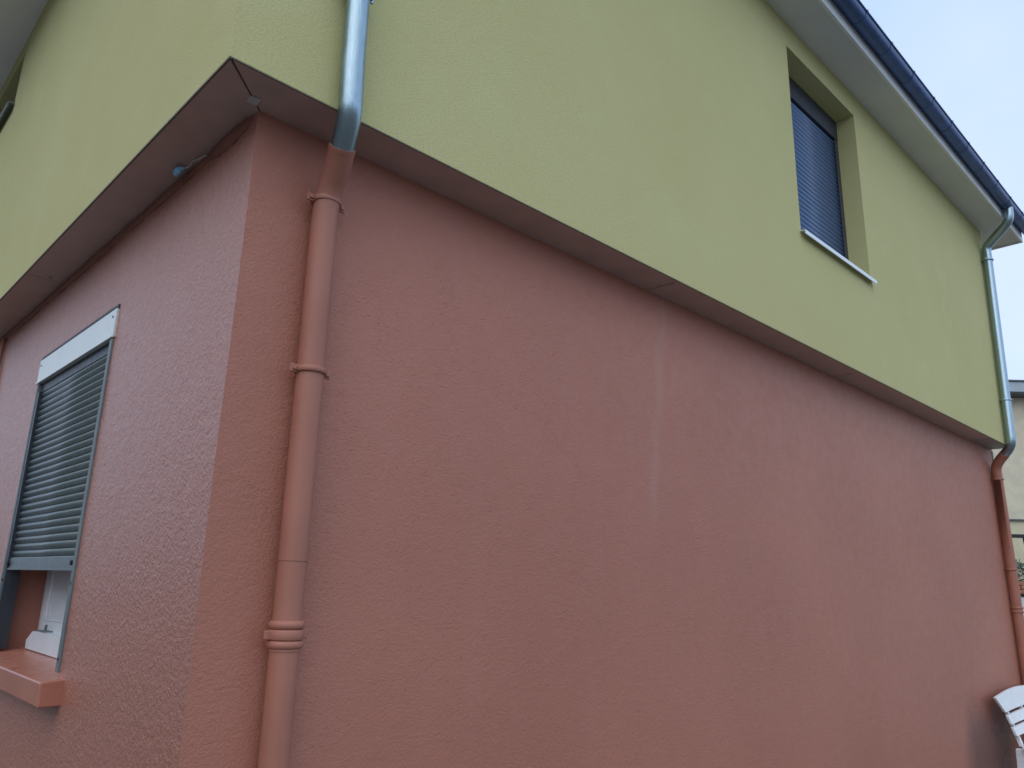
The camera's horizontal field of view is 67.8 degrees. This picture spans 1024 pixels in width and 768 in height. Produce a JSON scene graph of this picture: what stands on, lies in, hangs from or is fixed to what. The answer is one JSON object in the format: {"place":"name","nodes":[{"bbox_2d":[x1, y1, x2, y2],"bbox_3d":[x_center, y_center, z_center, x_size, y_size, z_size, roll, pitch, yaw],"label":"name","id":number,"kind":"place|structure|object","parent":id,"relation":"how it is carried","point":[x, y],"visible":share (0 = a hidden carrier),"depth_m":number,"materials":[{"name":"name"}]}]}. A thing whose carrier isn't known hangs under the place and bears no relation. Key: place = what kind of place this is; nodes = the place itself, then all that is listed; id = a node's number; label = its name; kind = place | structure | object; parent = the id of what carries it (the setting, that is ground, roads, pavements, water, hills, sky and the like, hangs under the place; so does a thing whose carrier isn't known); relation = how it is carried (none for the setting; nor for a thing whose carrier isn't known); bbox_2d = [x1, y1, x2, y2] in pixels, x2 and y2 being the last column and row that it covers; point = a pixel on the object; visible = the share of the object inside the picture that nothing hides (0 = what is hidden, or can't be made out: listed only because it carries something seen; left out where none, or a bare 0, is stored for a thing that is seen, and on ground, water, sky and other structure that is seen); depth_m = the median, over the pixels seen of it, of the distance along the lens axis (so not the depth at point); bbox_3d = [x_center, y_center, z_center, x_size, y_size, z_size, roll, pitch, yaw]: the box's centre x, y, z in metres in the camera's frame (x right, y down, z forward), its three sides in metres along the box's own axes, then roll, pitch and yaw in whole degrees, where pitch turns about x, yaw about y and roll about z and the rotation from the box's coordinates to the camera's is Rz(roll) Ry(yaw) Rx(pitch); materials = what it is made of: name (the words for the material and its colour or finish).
{"place":"outdoors","nodes":[
{"label":"outdoors","id":0,"kind":"place"},
{"bbox_2d":[0,0,1023,767],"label":"house","id":1,"kind":"structure","parent":0,"point":[504,382],"depth_m":3.12,"materials":[{"name":"paint"}]},
{"bbox_2d":[0,101,14,128],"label":"window sill","id":2,"kind":"structure","parent":1,"relation":"in","point":[9,105],"depth_m":5.23,"materials":[{"name":"grey metal"}]},
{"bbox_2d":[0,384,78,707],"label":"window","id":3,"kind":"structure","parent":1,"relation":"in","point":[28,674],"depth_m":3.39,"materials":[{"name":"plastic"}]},
{"bbox_2d":[173,155,206,176],"bbox_3d":[-1.113,-0.761,2.638,0.204,0.037,0.030,-9,-18,34],"label":"cable end","id":4,"kind":"object","parent":1,"relation":"attached to","point":[178,171],"visible":1,"depth_m":2.66,"materials":[{"name":"blue plastic"}]},
{"bbox_2d":[860,0,1023,379],"label":"sky","id":5,"kind":"structure","parent":0,"point":[969,54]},
{"bbox_2d":[992,380,1023,581],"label":"neighbour house","id":6,"kind":"structure","parent":0,"point":[1013,472],"depth_m":11.96,"materials":[{"name":"beige paint"}]},
{"bbox_3d":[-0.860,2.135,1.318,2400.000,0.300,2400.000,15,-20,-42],"label":"ground","id":7,"kind":"structure","parent":0,"visible":0},
{"bbox_2d":[993,685,1023,767],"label":"garden chair","id":8,"kind":"object","parent":7,"relation":"on","point":[1008,700],"visible":1,"depth_m":6.20,"materials":[{"name":"white paint"}]},
{"bbox_2d":[1015,558,1023,585],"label":"shrub","id":9,"kind":"object","parent":7,"relation":"on","point":[1020,565],"visible":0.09,"depth_m":10.21,"materials":[{"name":"green plant"}]},
{"bbox_2d":[1019,582,1023,614],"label":"garden wall","id":10,"kind":"structure","parent":7,"relation":"on","point":[1022,590],"depth_m":9.58,"materials":[{"name":"brick"}]},
{"bbox_2d":[1012,534,1023,542],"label":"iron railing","id":11,"kind":"object","parent":10,"relation":"on","point":[1018,536],"visible":0.05,"depth_m":9.89,"materials":[{"name":"grey metal"}]}
]}

